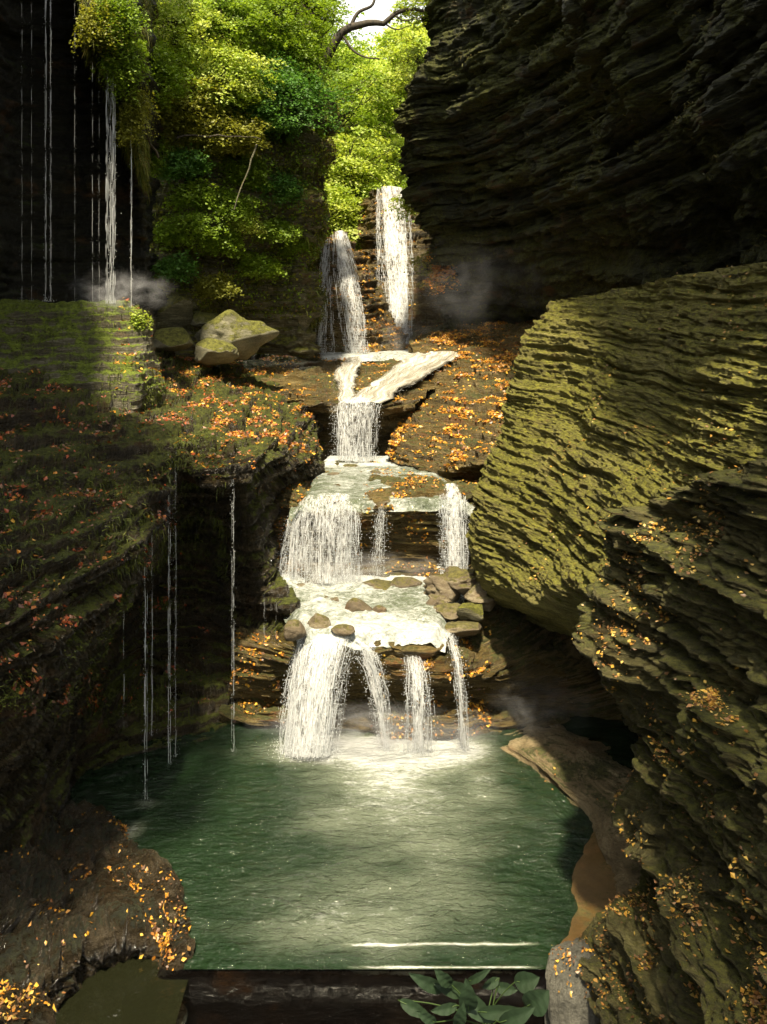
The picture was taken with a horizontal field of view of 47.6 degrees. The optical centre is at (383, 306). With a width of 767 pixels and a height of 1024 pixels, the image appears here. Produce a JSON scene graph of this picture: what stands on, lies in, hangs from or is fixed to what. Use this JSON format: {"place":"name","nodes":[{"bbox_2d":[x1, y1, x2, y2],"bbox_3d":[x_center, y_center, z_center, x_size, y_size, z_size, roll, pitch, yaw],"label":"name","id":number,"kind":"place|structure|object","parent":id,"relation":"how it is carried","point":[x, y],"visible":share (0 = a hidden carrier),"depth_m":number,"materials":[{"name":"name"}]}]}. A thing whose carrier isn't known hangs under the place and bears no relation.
{"place":"outdoors","nodes":[
{"label":"outdoors","id":0,"kind":"place"},
{"bbox_2d":[0,0,168,316],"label":"dark cliff","id":1,"kind":"structure","parent":0,"point":[71,171],"depth_m":21.69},
{"bbox_2d":[43,0,48,300],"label":"water thread","id":2,"kind":"object","parent":1,"relation":"attached to","point":[45,42],"visible":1,"depth_m":18.90,"materials":[{"name":"white"}]},
{"bbox_2d":[0,299,166,413],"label":"stepped terrace","id":3,"kind":"structure","parent":1,"relation":"on","point":[101,338],"depth_m":18.22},
{"bbox_2d":[0,300,165,413],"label":"moss","id":4,"kind":"object","parent":3,"relation":"on","point":[149,396],"visible":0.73,"depth_m":18.04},
{"bbox_2d":[69,0,128,62],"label":"bush","id":5,"kind":"object","parent":1,"relation":"on","point":[87,22],"visible":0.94,"depth_m":18.14,"materials":[{"name":"green plant"}]},
{"bbox_2d":[105,69,121,303],"bbox_3d":[-5.930,-2.664,18.999,0.286,5.226,0.284,0,0,45],"label":"water thread","id":6,"kind":"object","parent":1,"relation":"attached to","point":[109,299],"visible":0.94,"depth_m":19.04,"materials":[{"name":"white"}]},
{"bbox_2d":[78,0,151,54],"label":"bush","id":7,"kind":"object","parent":1,"relation":"on","point":[127,12],"visible":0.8,"depth_m":18.29,"materials":[{"name":"green plant"}]},
{"bbox_2d":[74,0,156,204],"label":"moss","id":8,"kind":"object","parent":1,"relation":"attached to","point":[144,161],"visible":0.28,"depth_m":20.17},
{"bbox_2d":[90,29,155,113],"bbox_3d":[-5.460,-5.175,19.149,1.104,1.673,1.870,0,0,32],"label":"bush","id":9,"kind":"object","parent":1,"relation":"on","point":[133,63],"visible":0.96,"depth_m":18.82,"materials":[{"name":"green plant"}]},
{"bbox_2d":[113,82,161,157],"bbox_3d":[-5.330,-4.244,19.641,1.034,1.655,1.691,0,0,30],"label":"bush","id":10,"kind":"object","parent":1,"relation":"on","point":[138,113],"visible":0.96,"depth_m":19.25,"materials":[{"name":"green plant"}]},
{"bbox_2d":[149,133,177,179],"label":"bush","id":11,"kind":"object","parent":1,"relation":"on","point":[158,161],"visible":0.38,"depth_m":23.81,"materials":[{"name":"green plant"}]},
{"bbox_2d":[148,40,199,124],"bbox_3d":[-5.997,-5.949,22.724,2.194,1.923,2.271,0,0,-27],"label":"bush","id":12,"kind":"object","parent":1,"relation":"on","point":[163,78],"visible":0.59,"depth_m":22.43,"materials":[{"name":"green plant"}]},
{"bbox_2d":[0,799,194,1023],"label":"wet slab","id":13,"kind":"structure","parent":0,"point":[105,943],"depth_m":10.89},
{"bbox_2d":[0,984,55,1023],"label":"corner rock","id":14,"kind":"object","parent":13,"relation":"on","point":[41,1013],"visible":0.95,"depth_m":9.04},
{"bbox_2d":[0,979,55,1023],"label":"leaf litter","id":15,"kind":"object","parent":14,"relation":"on","point":[13,1015],"visible":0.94,"depth_m":9.19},
{"bbox_2d":[0,811,190,993],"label":"leaf litter","id":16,"kind":"object","parent":13,"relation":"on","point":[160,942],"visible":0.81,"depth_m":10.94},
{"bbox_2d":[55,956,187,1023],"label":"pool water","id":17,"kind":"structure","parent":0,"point":[134,990],"depth_m":10.17,"materials":[{"name":"green liquid"}]},
{"bbox_2d":[0,350,325,854],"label":"mossy ledge","id":18,"kind":"object","parent":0,"point":[47,760],"visible":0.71,"depth_m":15.67,"materials":[{"name":"stone"}]},
{"bbox_2d":[0,350,215,717],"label":"leaf litter","id":19,"kind":"object","parent":18,"relation":"on","point":[64,622],"visible":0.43,"depth_m":13.51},
{"bbox_2d":[0,351,217,718],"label":"moss","id":20,"kind":"object","parent":18,"relation":"on","point":[9,697],"visible":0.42,"depth_m":14.09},
{"bbox_2d":[0,436,258,581],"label":"moss","id":21,"kind":"object","parent":18,"relation":"on","point":[139,555],"visible":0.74,"depth_m":14.14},
{"bbox_2d":[0,354,325,642],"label":"leaf litter","id":22,"kind":"object","parent":18,"relation":"on","point":[283,440],"visible":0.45,"depth_m":20.55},
{"bbox_2d":[153,327,194,350],"bbox_3d":[-5.833,0.883,23.552,1.399,0.659,1.202,0,0,0],"label":"boulder","id":23,"kind":"object","parent":18,"relation":"on","point":[174,339],"visible":0.85,"depth_m":23.22,"materials":[{"name":"stone"}]},
{"bbox_2d":[194,338,238,365],"bbox_3d":[-4.522,1.232,23.673,1.107,0.768,1.086,0,0,44],"label":"boulder","id":24,"kind":"object","parent":18,"relation":"on","point":[209,351],"visible":1,"depth_m":23.35,"materials":[{"name":"stone"}]},
{"bbox_2d":[194,309,279,359],"bbox_3d":[-4.189,0.813,24.622,2.241,1.469,1.416,0,0,-28],"label":"boulder","id":25,"kind":"object","parent":18,"relation":"on","point":[247,339],"visible":0.75,"depth_m":24.09,"materials":[{"name":"stone"}]},
{"bbox_2d":[149,295,192,328],"bbox_3d":[-6.099,0.180,24.421,1.450,1.032,1.253,0,0,0],"label":"boulder","id":26,"kind":"object","parent":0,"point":[175,311],"visible":0.54,"depth_m":24.05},
{"bbox_2d":[149,0,340,357],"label":"mossy cliff","id":27,"kind":"structure","parent":0,"point":[293,338],"depth_m":26.43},
{"bbox_2d":[150,246,201,290],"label":"bush","id":28,"kind":"object","parent":27,"relation":"on","point":[176,265],"visible":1,"depth_m":23.82,"materials":[{"name":"green plant"}]},
{"bbox_2d":[157,143,218,185],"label":"bush","id":29,"kind":"object","parent":27,"relation":"on","point":[190,165],"visible":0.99,"depth_m":23.81,"materials":[{"name":"green plant"}]},
{"bbox_2d":[152,209,227,259],"bbox_3d":[-5.535,-2.037,24.047,2.130,1.358,2.116,0,0,-41],"label":"bush","id":30,"kind":"object","parent":27,"relation":"on","point":[188,230],"visible":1,"depth_m":23.93,"materials":[{"name":"green plant"}]},
{"bbox_2d":[162,176,219,212],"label":"bush","id":31,"kind":"object","parent":27,"relation":"on","point":[197,194],"visible":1,"depth_m":24.01,"materials":[{"name":"green plant"}]},
{"bbox_2d":[151,0,246,87],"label":"tree","id":32,"kind":"object","parent":27,"relation":"on","point":[181,32],"visible":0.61,"depth_m":23.80,"materials":[{"name":"green plant"}]},
{"bbox_2d":[154,74,250,154],"bbox_3d":[-5.619,-5.158,24.179,2.908,2.322,3.045,0,0,37],"label":"foliage","id":33,"kind":"object","parent":27,"relation":"on","point":[185,118],"visible":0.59,"depth_m":23.75,"materials":[{"name":"green plant"}]},
{"bbox_2d":[190,270,244,308],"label":"bush","id":34,"kind":"object","parent":27,"relation":"on","point":[210,284],"visible":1,"depth_m":24.84,"materials":[{"name":"green plant"}]},
{"bbox_2d":[155,0,287,74],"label":"tree","id":35,"kind":"object","parent":27,"relation":"on","point":[243,17],"visible":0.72,"depth_m":24.89,"materials":[{"name":"green plant"}]},
{"bbox_2d":[193,224,250,268],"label":"bush","id":36,"kind":"object","parent":27,"relation":"on","point":[225,244],"visible":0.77,"depth_m":24.89,"materials":[{"name":"green plant"}]},
{"bbox_2d":[159,36,286,119],"bbox_3d":[-4.737,-6.388,24.426,4.078,2.285,2.664,0,0,0],"label":"tree","id":37,"kind":"object","parent":27,"relation":"on","point":[228,76],"visible":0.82,"depth_m":24.00,"materials":[{"name":"green plant"}]},
{"bbox_2d":[176,111,274,166],"bbox_3d":[-4.410,-4.730,24.365,2.423,1.594,2.544,0,0,-41],"label":"foliage","id":38,"kind":"object","parent":27,"relation":"on","point":[228,145],"visible":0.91,"depth_m":24.05,"materials":[{"name":"green plant"}]},
{"bbox_2d":[195,182,270,226],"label":"bush","id":39,"kind":"object","parent":27,"relation":"on","point":[226,203],"visible":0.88,"depth_m":24.56,"materials":[{"name":"green plant"}]},
{"bbox_2d":[222,209,267,239],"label":"bush","id":40,"kind":"object","parent":27,"relation":"on","point":[252,226],"visible":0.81,"depth_m":24.88,"materials":[{"name":"green plant"}]},
{"bbox_2d":[149,1,341,319],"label":"undergrowth","id":41,"kind":"object","parent":27,"relation":"on","point":[325,194],"visible":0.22,"depth_m":26.39,"materials":[{"name":"green plant"}]},
{"bbox_2d":[216,149,277,190],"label":"bush","id":42,"kind":"object","parent":27,"relation":"on","point":[256,170],"visible":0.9,"depth_m":25.08,"materials":[{"name":"green plant"}]},
{"bbox_2d":[149,29,346,331],"bbox_3d":[-4.686,-9.702,34.003,7.032,22.064,20.532,0,0,0],"label":"moss","id":43,"kind":"object","parent":27,"relation":"on","point":[312,325],"visible":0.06,"depth_m":26.40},
{"bbox_2d":[228,246,288,284],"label":"bush","id":44,"kind":"object","parent":27,"relation":"on","point":[266,267],"visible":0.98,"depth_m":25.87,"materials":[{"name":"green plant"}]},
{"bbox_2d":[247,166,307,212],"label":"bush","id":45,"kind":"object","parent":27,"relation":"on","point":[289,192],"visible":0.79,"depth_m":25.69,"materials":[{"name":"green plant"}]},
{"bbox_2d":[252,215,308,248],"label":"bush","id":46,"kind":"object","parent":27,"relation":"on","point":[280,230],"visible":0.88,"depth_m":25.83,"materials":[{"name":"green plant"}]},
{"bbox_2d":[217,0,351,64],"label":"tree","id":47,"kind":"object","parent":27,"relation":"on","point":[277,5],"visible":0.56,"depth_m":26.26,"materials":[{"name":"green plant"}]},
{"bbox_2d":[221,50,353,144],"bbox_3d":[-2.929,-6.092,25.285,3.327,2.767,3.256,0,0,43],"label":"tree","id":48,"kind":"object","parent":27,"relation":"on","point":[290,103],"visible":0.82,"depth_m":25.17,"materials":[{"name":"green plant"}]},
{"bbox_2d":[270,239,321,262],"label":"bush","id":49,"kind":"object","parent":27,"relation":"on","point":[291,246],"visible":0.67,"depth_m":26.70,"materials":[{"name":"green plant"}]},
{"bbox_2d":[255,14,340,100],"bbox_3d":[-2.735,-7.494,26.788,2.890,2.999,2.663,0,0,-11],"label":"tree","id":50,"kind":"object","parent":27,"relation":"on","point":[311,57],"visible":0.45,"depth_m":26.36,"materials":[{"name":"green plant"}]},
{"bbox_2d":[278,125,336,187],"bbox_3d":[-2.555,-4.605,26.720,1.974,2.367,2.090,0,0,-34],"label":"bush","id":51,"kind":"object","parent":27,"relation":"on","point":[324,167],"visible":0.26,"depth_m":26.21,"materials":[{"name":"green plant"}]},
{"bbox_2d":[324,182,366,250],"bbox_3d":[-2.736,-2.990,39.929,5.798,5.811,4.589,0,0,0],"label":"tree","id":52,"kind":"object","parent":27,"relation":"on","point":[338,212],"visible":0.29,"depth_m":39.48,"materials":[{"name":"green plant"}]},
{"bbox_2d":[313,5,388,94],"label":"tree","id":53,"kind":"object","parent":27,"relation":"on","point":[342,46],"visible":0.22,"depth_m":45.79,"materials":[{"name":"green plant"}]},
{"bbox_2d":[287,0,424,80],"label":"tree","id":54,"kind":"object","parent":27,"relation":"on","point":[343,31],"visible":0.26,"depth_m":28.44,"materials":[{"name":"green plant"}]},
{"bbox_2d":[315,57,404,175],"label":"tree","id":55,"kind":"object","parent":27,"relation":"on","point":[365,116],"visible":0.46,"depth_m":43.38,"materials":[{"name":"green plant"}]},
{"bbox_2d":[268,634,355,762],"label":"waterfall","id":56,"kind":"structure","parent":0,"point":[321,673],"depth_m":15.55,"materials":[{"name":"white liquid"}]},
{"bbox_2d":[278,493,363,586],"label":"waterfall","id":57,"kind":"structure","parent":0,"point":[326,576],"depth_m":18.77,"materials":[{"name":"white liquid"}]},
{"bbox_2d":[157,968,545,1023],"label":"pool lip rock","id":58,"kind":"object","parent":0,"point":[291,996],"visible":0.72,"depth_m":10.47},
{"bbox_2d":[398,968,548,1023],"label":"broadleaf plant","id":59,"kind":"object","parent":58,"relation":"on","point":[476,1008],"visible":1,"depth_m":9.66,"materials":[{"name":"green plant"}]},
{"bbox_2d":[243,353,459,460],"bbox_3d":[-1.442,3.163,28.815,9.148,3.841,9.372,0,0,0],"label":"rock step","id":60,"kind":"object","parent":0,"point":[393,412],"visible":0.36,"depth_m":25.77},
{"bbox_2d":[331,356,364,402],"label":"cascade","id":61,"kind":"object","parent":60,"relation":"on","point":[345,375],"visible":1,"depth_m":26.60,"materials":[{"name":"liquid"}]},
{"bbox_2d":[242,351,454,408],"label":"leaf litter","id":62,"kind":"object","parent":60,"relation":"on","point":[305,388],"visible":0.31,"depth_m":26.92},
{"bbox_2d":[325,397,381,461],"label":"waterfall","id":63,"kind":"structure","parent":60,"relation":"attached to","point":[346,437],"depth_m":23.81,"materials":[{"name":"white liquid"}]},
{"bbox_2d":[311,231,409,354],"bbox_3d":[-1.146,-0.429,33.838,4.586,5.063,6.329,0,0,0],"label":"stepped rock","id":64,"kind":"object","parent":60,"relation":"on","point":[385,341],"visible":0.43,"depth_m":32.15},
{"bbox_2d":[316,237,406,351],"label":"leaf litter","id":65,"kind":"object","parent":64,"relation":"on","point":[376,321],"visible":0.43,"depth_m":32.69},
{"bbox_2d":[343,351,458,403],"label":"cascade","id":66,"kind":"object","parent":60,"relation":"on","point":[410,368],"visible":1,"depth_m":26.37,"materials":[{"name":"liquid"}]},
{"bbox_2d":[69,716,638,968],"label":"pool water","id":67,"kind":"structure","parent":0,"point":[368,855],"depth_m":12.94,"materials":[{"name":"liquid"}]},
{"bbox_2d":[545,938,599,1023],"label":"grey rock","id":68,"kind":"object","parent":67,"relation":"in","point":[564,1007],"visible":0.62,"depth_m":10.07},
{"bbox_2d":[320,350,410,361],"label":"shelf water","id":69,"kind":"structure","parent":0,"point":[388,355],"depth_m":29.55,"materials":[{"name":"grey liquid"}]},
{"bbox_2d":[315,238,329,353],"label":"waterfall","id":70,"kind":"structure","parent":69,"relation":"on","point":[320,334],"depth_m":31.57,"materials":[{"name":"white liquid"}]},
{"bbox_2d":[331,230,369,353],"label":"waterfall","id":71,"kind":"structure","parent":69,"relation":"on","point":[340,249],"depth_m":31.32,"materials":[{"name":"white liquid"}]},
{"bbox_2d":[329,37,403,197],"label":"hill","id":72,"kind":"structure","parent":0,"point":[378,67],"depth_m":86.61,"materials":[{"name":"plant"}]},
{"bbox_2d":[323,125,400,202],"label":"tree","id":73,"kind":"object","parent":72,"relation":"on","point":[351,171],"visible":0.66,"depth_m":41.35,"materials":[{"name":"green plant"}]},
{"bbox_2d":[330,38,394,126],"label":"tree","id":74,"kind":"object","parent":72,"relation":"on","point":[359,67],"visible":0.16,"depth_m":53.02,"materials":[{"name":"green plant"}]},
{"bbox_2d":[336,78,404,151],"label":"tree","id":75,"kind":"object","parent":72,"relation":"on","point":[385,116],"visible":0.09,"depth_m":49.64,"materials":[{"name":"green plant"}]},
{"bbox_2d":[338,124,407,196],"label":"tree","id":76,"kind":"object","parent":72,"relation":"on","point":[398,175],"visible":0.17,"depth_m":45.24,"materials":[{"name":"green plant"}]},
{"bbox_2d":[348,27,430,174],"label":"tree","id":77,"kind":"object","parent":72,"relation":"on","point":[390,69],"visible":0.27,"depth_m":43.47,"materials":[{"name":"green plant"}]},
{"bbox_2d":[365,18,426,69],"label":"tree","id":78,"kind":"object","parent":72,"relation":"on","point":[388,39],"visible":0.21,"depth_m":47.11,"materials":[{"name":"green plant"}]},
{"bbox_2d":[280,566,464,654],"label":"stream","id":79,"kind":"structure","parent":0,"point":[403,619],"depth_m":16.90,"materials":[{"name":"grey liquid"}]},
{"bbox_2d":[284,619,306,640],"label":"stream rock","id":80,"kind":"object","parent":79,"relation":"on","point":[294,629],"visible":1,"depth_m":15.86,"materials":[{"name":"stone"}]},
{"bbox_2d":[273,459,478,577],"bbox_3d":[-0.237,5.523,21.541,5.885,2.842,5.357,0,0,0],"label":"rock step","id":81,"kind":"object","parent":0,"point":[416,552],"visible":0.5,"depth_m":19.54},
{"bbox_2d":[274,461,476,576],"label":"leaf litter","id":82,"kind":"object","parent":81,"relation":"on","point":[402,496],"visible":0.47,"depth_m":19.63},
{"bbox_2d":[435,483,470,573],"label":"waterfall","id":83,"kind":"structure","parent":81,"relation":"attached to","point":[456,510],"depth_m":18.91,"materials":[{"name":"white liquid"}]},
{"bbox_2d":[332,0,425,55],"label":"sky","id":84,"kind":"structure","parent":0,"point":[379,11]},
{"bbox_2d":[288,455,474,520],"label":"stream","id":85,"kind":"structure","parent":0,"point":[351,481],"depth_m":20.46,"materials":[{"name":"grey liquid"}]},
{"bbox_2d":[355,187,445,343],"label":"fall cliff","id":86,"kind":"structure","parent":0,"point":[425,313],"depth_m":36.93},
{"bbox_2d":[376,186,414,343],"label":"waterfall","id":87,"kind":"structure","parent":86,"relation":"attached to","point":[401,278],"depth_m":35.38,"materials":[{"name":"white liquid"}]},
{"bbox_2d":[397,655,438,758],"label":"waterfall","id":88,"kind":"structure","parent":0,"point":[419,730],"depth_m":15.53,"materials":[{"name":"white liquid"}]},
{"bbox_2d":[218,599,624,739],"bbox_3d":[0.805,7.465,17.670,8.634,2.840,3.754,0,0,6],"label":"rock step","id":89,"kind":"object","parent":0,"point":[536,675],"visible":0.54,"depth_m":16.77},
{"bbox_2d":[230,626,491,740],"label":"leaf litter","id":90,"kind":"object","parent":89,"relation":"on","point":[482,669],"visible":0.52,"depth_m":16.52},
{"bbox_2d":[351,639,403,755],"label":"waterfall","id":91,"kind":"structure","parent":89,"relation":"attached to","point":[369,657],"depth_m":15.77,"materials":[{"name":"white liquid"}]},
{"bbox_2d":[388,641,449,660],"bbox_3d":[0.593,6.358,16.290,1.292,0.363,0.879,0,0,0],"label":"rock slab","id":92,"kind":"object","parent":89,"relation":"on","point":[423,651],"visible":0.55,"depth_m":15.93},
{"bbox_2d":[423,573,460,602],"bbox_3d":[1.265,5.885,17.968,0.901,0.763,0.745,0,0,0],"label":"mossy rock","id":93,"kind":"object","parent":89,"relation":"on","point":[435,584],"visible":0.6,"depth_m":17.78,"materials":[{"name":"stone"}]},
{"bbox_2d":[445,566,477,594],"bbox_3d":[1.631,5.708,18.042,0.940,0.552,0.832,0,0,0],"label":"mossy rock","id":94,"kind":"object","parent":93,"relation":"on","point":[462,581],"visible":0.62,"depth_m":17.75,"materials":[{"name":"stone"}]},
{"bbox_2d":[433,603,464,620],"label":"mossy rock","id":95,"kind":"object","parent":89,"relation":"on","point":[447,611],"visible":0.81,"depth_m":17.04,"materials":[{"name":"stone"}]},
{"bbox_2d":[444,621,481,637],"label":"mossy rock","id":96,"kind":"object","parent":89,"relation":"on","point":[463,628],"visible":0.94,"depth_m":16.55,"materials":[{"name":"stone"}]},
{"bbox_2d":[456,602,482,620],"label":"mossy rock","id":97,"kind":"object","parent":96,"relation":"on","point":[470,611],"visible":1,"depth_m":16.85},
{"bbox_2d":[464,582,496,611],"bbox_3d":[1.985,5.809,17.432,0.764,0.618,0.860,0,0,0],"label":"mossy rock","id":98,"kind":"object","parent":97,"relation":"on","point":[476,593],"visible":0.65,"depth_m":17.16,"materials":[{"name":"stone"}]},
{"bbox_2d":[387,322,527,480],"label":"leafy slope","id":99,"kind":"structure","parent":0,"point":[470,467],"depth_m":24.28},
{"bbox_2d":[385,320,532,470],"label":"leaf litter","id":100,"kind":"object","parent":99,"relation":"on","point":[449,340],"visible":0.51,"depth_m":25.07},
{"bbox_2d":[444,632,478,751],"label":"waterfall","id":101,"kind":"structure","parent":0,"point":[460,728],"depth_m":15.64,"materials":[{"name":"white liquid"}]},
{"bbox_2d":[409,319,538,354],"bbox_3d":[4.096,0.939,28.588,4.457,1.458,13.476,0,0,-23],"label":"recess shelf","id":102,"kind":"object","parent":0,"point":[518,330],"visible":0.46,"depth_m":29.88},
{"bbox_2d":[501,724,641,902],"bbox_3d":[3.296,8.080,13.949,3.218,0.679,6.685,0,0,0],"label":"pool rim","id":103,"kind":"object","parent":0,"point":[576,778],"visible":0.4,"depth_m":14.55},
{"bbox_2d":[393,0,766,330],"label":"overhanging cliff","id":104,"kind":"structure","parent":0,"point":[665,210],"depth_m":21.68,"materials":[{"name":"stone"}]},
{"bbox_2d":[387,0,430,33],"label":"bush","id":105,"kind":"object","parent":104,"relation":"on","point":[416,14],"visible":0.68,"depth_m":28.81,"materials":[{"name":"green plant"}]},
{"bbox_2d":[394,34,426,91],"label":"bush","id":106,"kind":"object","parent":104,"relation":"on","point":[416,50],"visible":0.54,"depth_m":29.76,"materials":[{"name":"green plant"}]},
{"bbox_2d":[419,247,460,294],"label":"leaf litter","id":107,"kind":"object","parent":104,"relation":"on","point":[439,270],"visible":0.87,"depth_m":30.42,"materials":[{"name":"brown plant"}]},
{"bbox_2d":[406,0,766,324],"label":"moss","id":108,"kind":"object","parent":104,"relation":"on","point":[677,118],"visible":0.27,"depth_m":20.17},
{"bbox_2d":[561,832,616,942],"bbox_3d":[3.027,7.990,12.474,1.110,0.108,4.078,0,0,14],"label":"sand shelf","id":109,"kind":"object","parent":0,"point":[593,888],"visible":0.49,"depth_m":11.94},
{"bbox_2d":[465,262,766,636],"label":"rock wall","id":110,"kind":"structure","parent":0,"point":[570,349],"depth_m":14.45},
{"bbox_2d":[519,266,766,585],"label":"leaf litter","id":111,"kind":"object","parent":110,"relation":"on","point":[635,426],"visible":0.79,"depth_m":12.76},
{"bbox_2d":[572,459,766,1023],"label":"slate wall","id":112,"kind":"structure","parent":0,"point":[701,648],"depth_m":8.91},
{"bbox_2d":[572,466,766,1023],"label":"leaf litter","id":113,"kind":"object","parent":112,"relation":"on","point":[713,702],"visible":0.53,"depth_m":8.99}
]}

